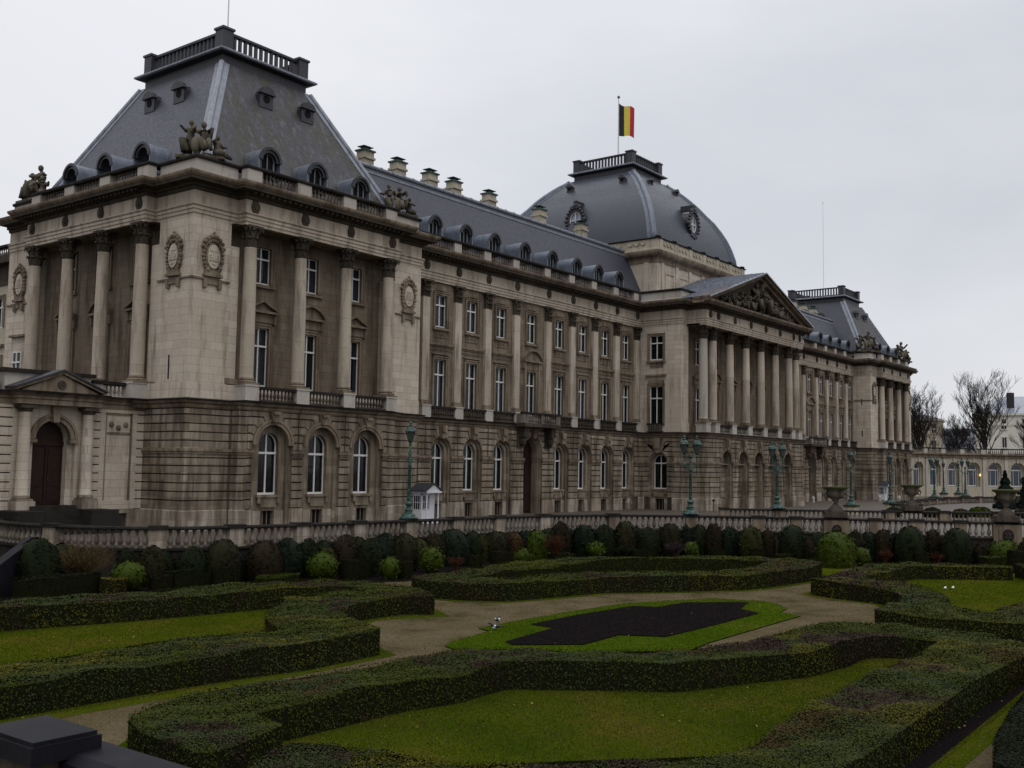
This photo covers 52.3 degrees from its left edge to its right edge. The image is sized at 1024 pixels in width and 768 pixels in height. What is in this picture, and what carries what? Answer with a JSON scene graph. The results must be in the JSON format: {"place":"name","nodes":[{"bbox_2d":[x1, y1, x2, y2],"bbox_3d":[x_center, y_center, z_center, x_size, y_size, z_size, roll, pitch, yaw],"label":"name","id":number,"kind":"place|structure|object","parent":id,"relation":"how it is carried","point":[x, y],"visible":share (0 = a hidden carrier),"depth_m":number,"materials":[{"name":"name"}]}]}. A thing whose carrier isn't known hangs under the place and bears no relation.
{"place":"outdoors","nodes":[
{"label":"outdoors","id":0,"kind":"place"},
{"bbox_2d":[0,608,448,723],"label":"lawn plot","id":1,"kind":"object","parent":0,"point":[171,694],"visible":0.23,"depth_m":31.55,"materials":[{"name":"plant"}]},
{"bbox_2d":[0,578,434,719],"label":"hedge","id":2,"kind":"object","parent":1,"relation":"on","point":[315,623],"visible":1,"depth_m":29.05,"materials":[{"name":"green plant"}]},
{"bbox_2d":[0,25,917,531],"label":"palace","id":3,"kind":"structure","parent":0,"point":[286,315],"depth_m":73.46,"materials":[{"name":"beige stone"}]},
{"bbox_2d":[15,165,55,202],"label":"statue group","id":4,"kind":"object","parent":3,"relation":"on","point":[36,183],"visible":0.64,"depth_m":71.55,"materials":[{"name":"stone"}]},
{"bbox_2d":[0,367,144,535],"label":"entrance block","id":5,"kind":"structure","parent":3,"relation":"attached to","point":[71,445],"depth_m":56.93,"materials":[{"name":"stone"}]},
{"bbox_2d":[30,422,63,504],"bbox_3d":[-25.363,4.296,56.711,0.180,4.510,1.920,-3,-6,37],"label":"door","id":6,"kind":"structure","parent":5,"relation":"in","point":[46,465],"depth_m":56.78,"materials":[{"name":"red paint"}]},
{"bbox_2d":[175,119,231,160],"bbox_3d":[-18.113,-14.219,61.606,3.124,2.704,1.640,1,-5,-8],"label":"statue group","id":7,"kind":"object","parent":3,"relation":"on","point":[190,142],"visible":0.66,"depth_m":61.13,"materials":[{"name":"stone"}]},
{"bbox_2d":[254,328,266,386],"bbox_3d":[-15.671,-1.641,63.988,0.240,3.600,1.340,-3,-6,37],"label":"window","id":8,"kind":"structure","parent":3,"relation":"in","point":[260,335],"depth_m":64.33,"materials":[{"name":"glass"}]},
{"bbox_2d":[256,248,269,285],"bbox_3d":[-15.588,-7.257,64.442,0.240,2.270,1.340,-3,-6,37],"label":"window","id":9,"kind":"structure","parent":3,"relation":"in","point":[266,271],"depth_m":64.83,"materials":[{"name":"glass"}]},
{"bbox_2d":[257,433,275,494],"bbox_3d":[-14.931,4.793,62.831,0.320,3.710,1.520,-3,-6,37],"label":"window","id":10,"kind":"structure","parent":3,"relation":"in","point":[269,469],"depth_m":63.21,"materials":[{"name":"white paint"}]},
{"bbox_2d":[304,335,314,390],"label":"window","id":11,"kind":"structure","parent":3,"relation":"in","point":[311,357],"depth_m":67.47,"materials":[{"name":"glass"}]},
{"bbox_2d":[306,259,316,293],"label":"window","id":12,"kind":"structure","parent":3,"relation":"in","point":[311,263],"depth_m":67.86,"materials":[{"name":"glass"}]},
{"bbox_2d":[307,435,323,493],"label":"window","id":13,"kind":"structure","parent":3,"relation":"in","point":[317,485],"depth_m":66.31,"materials":[{"name":"white paint"}]},
{"bbox_2d":[350,342,357,394],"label":"window","id":14,"kind":"structure","parent":3,"relation":"in","point":[354,345],"depth_m":70.60,"materials":[{"name":"glass"}]},
{"bbox_2d":[353,437,367,492],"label":"window","id":15,"kind":"structure","parent":3,"relation":"in","point":[360,459],"depth_m":69.40,"materials":[{"name":"white paint"}]},
{"bbox_2d":[380,184,417,217],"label":"statue group","id":16,"kind":"object","parent":3,"relation":"on","point":[402,204],"visible":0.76,"depth_m":74.14,"materials":[{"name":"stone"}]},
{"bbox_2d":[434,359,443,405],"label":"window","id":17,"kind":"structure","parent":3,"relation":"in","point":[440,371],"depth_m":80.02,"materials":[{"name":"white paint"}]},
{"bbox_2d":[435,295,444,327],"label":"window","id":18,"kind":"structure","parent":3,"relation":"in","point":[441,321],"depth_m":80.47,"materials":[{"name":"white paint"}]},
{"bbox_2d":[465,364,474,408],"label":"window","id":19,"kind":"structure","parent":3,"relation":"in","point":[470,368],"depth_m":82.90,"materials":[{"name":"white paint"}]},
{"bbox_2d":[496,368,503,411],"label":"window","id":20,"kind":"structure","parent":3,"relation":"in","point":[500,386],"depth_m":86.08,"materials":[{"name":"white paint"}]},
{"bbox_2d":[522,441,531,512],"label":"door","id":21,"kind":"structure","parent":3,"relation":"in","point":[526,493],"depth_m":89.20,"materials":[{"name":"red paint"}]},
{"bbox_2d":[617,96,619,153],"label":"flagpole","id":22,"kind":"object","parent":3,"relation":"on","point":[618,97],"visible":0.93,"depth_m":123.01,"materials":[{"name":"metal"}]},
{"bbox_2d":[619,104,633,137],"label":"flag","id":23,"kind":"object","parent":22,"relation":"hanging from","point":[626,120],"visible":1,"depth_m":123.02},
{"bbox_2d":[852,331,879,352],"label":"statue group","id":24,"kind":"object","parent":3,"relation":"on","point":[868,343],"visible":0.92,"depth_m":152.94,"materials":[{"name":"stone"}]},
{"bbox_2d":[1,556,974,600],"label":"border soil","id":25,"kind":"structure","parent":0,"point":[379,578],"depth_m":50.16,"materials":[{"name":"soil"}]},
{"bbox_2d":[16,536,62,579],"bbox_3d":[-19.430,7.426,42.619,1.913,2.394,1.918,-3,-6,37],"label":"topiary shrub","id":26,"kind":"object","parent":25,"relation":"on","point":[38,556],"visible":0.69,"depth_m":42.06,"materials":[{"name":"plant"}]},
{"bbox_2d":[12,571,101,599],"bbox_3d":[-17.961,8.012,41.304,1.014,0.987,3.629,-2,-5,31],"label":"box shrub","id":27,"kind":"object","parent":25,"relation":"on","point":[58,585],"visible":0.97,"depth_m":40.88,"materials":[{"name":"plant"}]},
{"bbox_2d":[55,540,120,573],"bbox_3d":[-17.946,7.583,43.644,3.204,2.185,3.179,-3,-6,37],"label":"bare shrub","id":28,"kind":"object","parent":25,"relation":"on","point":[83,565],"visible":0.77,"depth_m":43.46,"materials":[{"name":"plant"}]},
{"bbox_2d":[99,576,127,593],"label":"box shrub","id":29,"kind":"object","parent":25,"relation":"on","point":[108,585],"visible":0.98,"depth_m":42.31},
{"bbox_2d":[108,560,148,591],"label":"topiary shrub","id":30,"kind":"object","parent":25,"relation":"on","point":[133,572],"visible":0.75,"depth_m":43.55,"materials":[{"name":"green plant"}]},
{"bbox_2d":[137,545,168,586],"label":"topiary shrub","id":31,"kind":"object","parent":25,"relation":"on","point":[152,560],"visible":0.64,"depth_m":45.53,"materials":[{"name":"plant"}]},
{"bbox_2d":[148,574,173,590],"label":"box shrub","id":32,"kind":"object","parent":25,"relation":"on","point":[160,581],"visible":1,"depth_m":44.34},
{"bbox_2d":[165,568,211,588],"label":"box shrub","id":33,"kind":"object","parent":25,"relation":"on","point":[183,578],"visible":0.95,"depth_m":45.50,"materials":[{"name":"plant"}]},
{"bbox_2d":[176,546,206,570],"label":"topiary shrub","id":34,"kind":"object","parent":25,"relation":"on","point":[194,557],"visible":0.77,"depth_m":46.64,"materials":[{"name":"plant"}]},
{"bbox_2d":[205,538,241,577],"bbox_3d":[-13.207,8.084,47.604,1.821,2.096,1.825,-3,-6,37],"label":"topiary shrub","id":35,"kind":"object","parent":25,"relation":"on","point":[222,552],"visible":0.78,"depth_m":47.08,"materials":[{"name":"plant"}]},
{"bbox_2d":[244,540,284,581],"bbox_3d":[-11.604,8.260,48.876,1.910,1.952,1.958,-3,-6,37],"label":"topiary shrub","id":36,"kind":"object","parent":25,"relation":"on","point":[264,558],"visible":0.94,"depth_m":48.23,"materials":[{"name":"plant"}]},
{"bbox_2d":[255,572,299,581],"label":"box shrub","id":37,"kind":"object","parent":25,"relation":"on","point":[284,576],"visible":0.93,"depth_m":47.59,"materials":[{"name":"green plant"}]},
{"bbox_2d":[276,537,303,577],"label":"topiary shrub","id":38,"kind":"object","parent":25,"relation":"on","point":[291,550],"visible":0.69,"depth_m":49.31,"materials":[{"name":"plant"}]},
{"bbox_2d":[299,538,319,576],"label":"topiary shrub","id":39,"kind":"object","parent":25,"relation":"on","point":[309,547],"visible":0.44,"depth_m":50.46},
{"bbox_2d":[305,551,339,578],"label":"topiary shrub","id":40,"kind":"object","parent":25,"relation":"on","point":[323,564],"visible":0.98,"depth_m":48.86,"materials":[{"name":"green plant"}]},
{"bbox_2d":[332,534,361,574],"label":"topiary shrub","id":41,"kind":"object","parent":25,"relation":"on","point":[346,546],"visible":0.59,"depth_m":51.71,"materials":[{"name":"plant"}]},
{"bbox_2d":[339,557,371,579],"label":"box shrub","id":42,"kind":"object","parent":25,"relation":"on","point":[353,569],"visible":1,"depth_m":49.51,"materials":[{"name":"plant"}]},
{"bbox_2d":[357,538,383,576],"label":"topiary shrub","id":43,"kind":"object","parent":25,"relation":"on","point":[369,548],"visible":0.73,"depth_m":51.08,"materials":[{"name":"plant"}]},
{"bbox_2d":[374,532,395,559],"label":"topiary shrub","id":44,"kind":"object","parent":25,"relation":"on","point":[385,540],"visible":0.37,"depth_m":53.57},
{"bbox_2d":[377,555,400,579],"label":"topiary shrub","id":45,"kind":"object","parent":25,"relation":"on","point":[389,567],"visible":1,"depth_m":49.50,"materials":[{"name":"green plant"}]},
{"bbox_2d":[398,560,413,578],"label":"box shrub","id":46,"kind":"object","parent":25,"relation":"on","point":[406,570],"visible":0.94,"depth_m":50.13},
{"bbox_2d":[393,532,418,571],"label":"topiary shrub","id":47,"kind":"object","parent":25,"relation":"on","point":[406,547],"visible":0.79,"depth_m":53.62,"materials":[{"name":"plant"}]},
{"bbox_2d":[419,545,446,572],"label":"topiary shrub","id":48,"kind":"object","parent":25,"relation":"on","point":[431,559],"visible":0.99,"depth_m":53.10,"materials":[{"name":"green plant"}]},
{"bbox_2d":[425,533,447,566],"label":"topiary shrub","id":49,"kind":"object","parent":25,"relation":"on","point":[435,539],"visible":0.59,"depth_m":56.56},
{"bbox_2d":[440,528,470,566],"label":"topiary shrub","id":50,"kind":"object","parent":25,"relation":"on","point":[458,544],"visible":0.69,"depth_m":57.10,"materials":[{"name":"plant"}]},
{"bbox_2d":[466,530,483,557],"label":"topiary shrub","id":51,"kind":"object","parent":25,"relation":"on","point":[476,545],"visible":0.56,"depth_m":59.05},
{"bbox_2d":[486,531,507,561],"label":"topiary shrub","id":52,"kind":"object","parent":25,"relation":"on","point":[497,541],"visible":0.69,"depth_m":60.11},
{"bbox_2d":[490,550,513,564],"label":"box shrub","id":53,"kind":"object","parent":25,"relation":"on","point":[498,557],"visible":0.84,"depth_m":56.04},
{"bbox_2d":[525,530,549,559],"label":"topiary shrub","id":54,"kind":"object","parent":25,"relation":"on","point":[535,544],"visible":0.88,"depth_m":61.88,"materials":[{"name":"green plant"}]},
{"bbox_2d":[552,521,572,552],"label":"topiary shrub","id":55,"kind":"object","parent":25,"relation":"on","point":[561,529],"visible":0.66,"depth_m":63.91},
{"bbox_2d":[572,524,595,556],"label":"topiary shrub","id":56,"kind":"object","parent":25,"relation":"on","point":[583,536],"visible":0.82,"depth_m":64.08,"materials":[{"name":"plant"}]},
{"bbox_2d":[586,541,606,556],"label":"topiary shrub","id":57,"kind":"object","parent":25,"relation":"on","point":[596,548],"visible":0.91,"depth_m":63.21,"materials":[{"name":"green plant"}]},
{"bbox_2d":[595,524,616,556],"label":"topiary shrub","id":58,"kind":"object","parent":25,"relation":"on","point":[605,536],"visible":0.75,"depth_m":64.30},
{"bbox_2d":[614,520,637,556],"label":"topiary shrub","id":59,"kind":"object","parent":25,"relation":"on","point":[626,534],"visible":0.81,"depth_m":64.58,"materials":[{"name":"plant"}]},
{"bbox_2d":[636,527,662,556],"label":"topiary shrub","id":60,"kind":"object","parent":25,"relation":"on","point":[648,538],"visible":0.84,"depth_m":64.72,"materials":[{"name":"plant"}]},
{"bbox_2d":[659,523,682,556],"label":"topiary shrub","id":61,"kind":"object","parent":25,"relation":"on","point":[669,533],"visible":0.77,"depth_m":65.06,"materials":[{"name":"plant"}]},
{"bbox_2d":[691,524,705,555],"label":"topiary shrub","id":62,"kind":"object","parent":25,"relation":"on","point":[698,532],"visible":0.68,"depth_m":66.05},
{"bbox_2d":[704,523,722,555],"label":"topiary shrub","id":63,"kind":"object","parent":25,"relation":"on","point":[713,536],"visible":0.9,"depth_m":65.67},
{"bbox_2d":[722,526,740,556],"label":"topiary shrub","id":64,"kind":"object","parent":25,"relation":"on","point":[730,539],"visible":0.72,"depth_m":65.65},
{"bbox_2d":[738,525,764,556],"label":"topiary shrub","id":65,"kind":"object","parent":25,"relation":"on","point":[751,537],"visible":0.81,"depth_m":64.77,"materials":[{"name":"plant"}]},
{"bbox_2d":[761,528,776,557],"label":"topiary shrub","id":66,"kind":"object","parent":25,"relation":"on","point":[769,539],"visible":0.8,"depth_m":65.07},
{"bbox_2d":[777,524,807,558],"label":"topiary shrub","id":67,"kind":"object","parent":25,"relation":"on","point":[792,539],"visible":0.92,"depth_m":64.49,"materials":[{"name":"plant"}]},
{"bbox_2d":[815,530,857,568],"bbox_3d":[18.704,9.497,60.028,2.434,2.250,2.445,-3,-6,37],"label":"topiary shrub","id":68,"kind":"object","parent":25,"relation":"on","point":[836,549],"visible":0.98,"depth_m":59.27,"materials":[{"name":"green plant"}]},
{"bbox_2d":[874,529,894,562],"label":"topiary shrub","id":69,"kind":"object","parent":25,"relation":"on","point":[883,539],"visible":0.91,"depth_m":63.38,"materials":[{"name":"plant"}]},
{"bbox_2d":[893,525,927,562],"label":"topiary shrub","id":70,"kind":"object","parent":25,"relation":"on","point":[909,541],"visible":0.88,"depth_m":62.34,"materials":[{"name":"plant"}]},
{"bbox_2d":[924,529,941,562],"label":"topiary shrub","id":71,"kind":"object","parent":25,"relation":"on","point":[933,539],"visible":0.69,"depth_m":63.92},
{"bbox_2d":[938,527,973,564],"bbox_3d":[26.782,9.799,62.903,1.982,2.314,2.019,-3,-6,37],"label":"topiary shrub","id":72,"kind":"object","parent":25,"relation":"on","point":[956,546],"visible":0.98,"depth_m":62.22,"materials":[{"name":"plant"}]},
{"bbox_2d":[978,555,1006,565],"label":"box shrub","id":73,"kind":"object","parent":25,"relation":"on","point":[993,560],"visible":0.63,"depth_m":60.71,"materials":[{"name":"green plant"}]},
{"bbox_2d":[987,539,1017,556],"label":"topiary shrub","id":74,"kind":"object","parent":25,"relation":"on","point":[1000,547],"visible":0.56,"depth_m":62.86,"materials":[{"name":"green plant"}]},
{"bbox_2d":[0,0,1023,427],"label":"sky","id":75,"kind":"structure","parent":0,"point":[903,118],"materials":[{"name":"grey"}]},
{"bbox_2d":[2,496,1023,547],"bbox_3d":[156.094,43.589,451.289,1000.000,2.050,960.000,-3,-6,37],"label":"forecourt","id":76,"kind":"structure","parent":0,"point":[863,504],"depth_m":77.71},
{"bbox_2d":[411,483,442,523],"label":"sentry box","id":77,"kind":"object","parent":76,"relation":"on","point":[423,493],"visible":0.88,"depth_m":70.93,"materials":[{"name":"white wood"}]},
{"bbox_2d":[822,486,849,533],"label":"stone urn","id":78,"kind":"object","parent":76,"relation":"on","point":[835,494],"visible":0.7,"depth_m":67.30,"materials":[{"name":"stone"}]},
{"bbox_2d":[718,507,1023,523],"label":"balustrade","id":79,"kind":"object","parent":76,"relation":"on","point":[892,514],"visible":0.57,"depth_m":80.81,"materials":[{"name":"stone"}]},
{"bbox_2d":[768,441,785,508],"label":"street lamp","id":80,"kind":"object","parent":79,"relation":"on","point":[782,451],"visible":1,"depth_m":81.07,"materials":[{"name":"green metal"}]},
{"bbox_2d":[899,484,924,510],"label":"stone urn","id":81,"kind":"object","parent":79,"relation":"on","point":[911,491],"visible":1,"depth_m":80.56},
{"bbox_2d":[910,384,944,451],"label":"bare tree","id":82,"kind":"object","parent":76,"relation":"on","point":[917,415],"visible":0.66,"depth_m":214.21,"materials":[{"name":"brown plant"}]},
{"bbox_2d":[883,496,1019,508],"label":"balustrade","id":83,"kind":"object","parent":76,"relation":"on","point":[941,500],"visible":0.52,"depth_m":135.69,"materials":[{"name":"stone"}]},
{"bbox_2d":[935,414,979,452],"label":"bare tree","id":84,"kind":"object","parent":76,"relation":"on","point":[954,439],"visible":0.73,"depth_m":237.55,"materials":[{"name":"brown plant"}]},
{"bbox_2d":[911,447,1023,496],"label":"curved gallery","id":85,"kind":"object","parent":76,"relation":"on","point":[990,467],"visible":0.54,"depth_m":183.13,"materials":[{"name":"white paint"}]},
{"bbox_2d":[944,368,1021,452],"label":"bare tree","id":86,"kind":"object","parent":76,"relation":"on","point":[981,420],"visible":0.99,"depth_m":223.79,"materials":[{"name":"brown plant"}]},
{"bbox_2d":[992,470,1019,508],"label":"conifer","id":87,"kind":"object","parent":76,"relation":"on","point":[1004,482],"visible":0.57,"depth_m":117.89,"materials":[{"name":"green plant"}]},
{"bbox_2d":[992,489,1021,545],"bbox_3d":[30.801,8.771,64.965,1.600,4.430,1.600,0,-5,16],"label":"stone urn","id":88,"kind":"object","parent":76,"relation":"on","point":[1006,498],"visible":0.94,"depth_m":64.57,"materials":[{"name":"stone"}]},
{"bbox_2d":[58,567,993,767],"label":"gravel path","id":89,"kind":"structure","parent":0,"point":[110,728],"depth_m":37.57,"materials":[{"name":"gravel"}]},
{"bbox_2d":[12,568,1022,767],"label":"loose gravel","id":90,"kind":"structure","parent":89,"relation":"on","point":[563,690],"depth_m":26.01,"materials":[{"name":"gravel"}]},
{"bbox_2d":[118,658,1023,767],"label":"lawn plot","id":91,"kind":"object","parent":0,"point":[963,752],"visible":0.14,"depth_m":21.80,"materials":[{"name":"plant"}]},
{"bbox_2d":[125,621,1023,767],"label":"hedge","id":92,"kind":"object","parent":91,"relation":"on","point":[938,684],"visible":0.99,"depth_m":22.58,"materials":[{"name":"green plant"}]},
{"bbox_2d":[902,684,1023,767],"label":"hedge soil","id":93,"kind":"structure","parent":91,"relation":"on","point":[931,754],"depth_m":21.66,"materials":[{"name":"soil"}]},
{"bbox_2d":[444,598,801,652],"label":"grass island","id":94,"kind":"structure","parent":0,"point":[622,639],"depth_m":33.96,"materials":[{"name":"plant"}]},
{"bbox_2d":[505,602,758,643],"bbox_3d":[4.720,8.425,37.318,4.900,0.001,14.810,-3,-6,37],"label":"soil bed","id":95,"kind":"object","parent":94,"relation":"on","point":[609,626],"visible":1,"depth_m":36.62,"materials":[{"name":"soil"}]},
{"bbox_2d":[435,571,827,602],"bbox_3d":[5.862,9.527,50.096,12.967,0.001,23.331,-3,-6,37],"label":"lawn plot","id":96,"kind":"object","parent":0,"point":[823,574],"visible":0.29,"depth_m":45.53,"materials":[{"name":"plant"}]},
{"bbox_2d":[411,555,821,601],"bbox_3d":[5.657,9.225,51.006,23.897,0.835,10.678,3,-5,-26],"label":"hedge","id":97,"kind":"object","parent":96,"relation":"on","point":[516,580],"visible":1,"depth_m":47.26,"materials":[{"name":"green plant"}]},
{"bbox_2d":[376,566,1014,583],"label":"garden lawn","id":98,"kind":"structure","parent":0,"point":[828,571],"depth_m":57.53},
{"bbox_2d":[0,536,36,598],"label":"stair wall","id":99,"kind":"structure","parent":98,"relation":"on","point":[8,564],"depth_m":41.46,"materials":[{"name":"stone"}]},
{"bbox_2d":[0,715,189,767],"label":"stone parapet","id":100,"kind":"structure","parent":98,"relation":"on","point":[45,741],"depth_m":6.09,"materials":[{"name":"stone"}]},
{"bbox_2d":[0,513,1023,577],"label":"balustrade","id":101,"kind":"object","parent":98,"relation":"on","point":[53,533],"visible":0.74,"depth_m":55.32,"materials":[{"name":"stone"}]},
{"bbox_2d":[400,421,416,518],"bbox_3d":[-5.661,4.740,57.718,1.000,5.365,1.000,-3,-6,37],"label":"street lamp","id":102,"kind":"object","parent":101,"relation":"on","point":[410,430],"visible":1,"depth_m":57.60,"materials":[{"name":"green metal"}]},
{"bbox_2d":[679,435,701,514],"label":"street lamp","id":103,"kind":"object","parent":101,"relation":"on","point":[684,445],"visible":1,"depth_m":68.94,"materials":[{"name":"green metal"}]},
{"bbox_2d":[991,693,1023,767],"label":"hedge","id":104,"kind":"object","parent":98,"relation":"on","point":[1008,747],"visible":1,"depth_m":18.50,"materials":[{"name":"plant"}]},
{"bbox_2d":[1006,549,1023,572],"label":"box shrub","id":105,"kind":"object","parent":98,"relation":"on","point":[1015,556],"visible":0.77,"depth_m":57.85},
{"bbox_2d":[800,578,1023,610],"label":"lawn plot","id":106,"kind":"object","parent":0,"point":[958,592],"visible":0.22,"depth_m":47.85,"materials":[{"name":"plant"}]},
{"bbox_2d":[810,561,1023,641],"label":"hedge","id":107,"kind":"object","parent":106,"relation":"on","point":[913,604],"visible":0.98,"depth_m":43.10,"materials":[{"name":"green plant"}]},
{"bbox_2d":[911,415,944,451],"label":"town house","id":108,"kind":"structure","parent":0,"point":[937,439],"depth_m":324.95,"materials":[{"name":"beige stone"}]},
{"bbox_2d":[974,393,1023,453],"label":"corner building","id":109,"kind":"structure","parent":0,"point":[1002,441],"depth_m":292.79,"materials":[{"name":"beige paint"}]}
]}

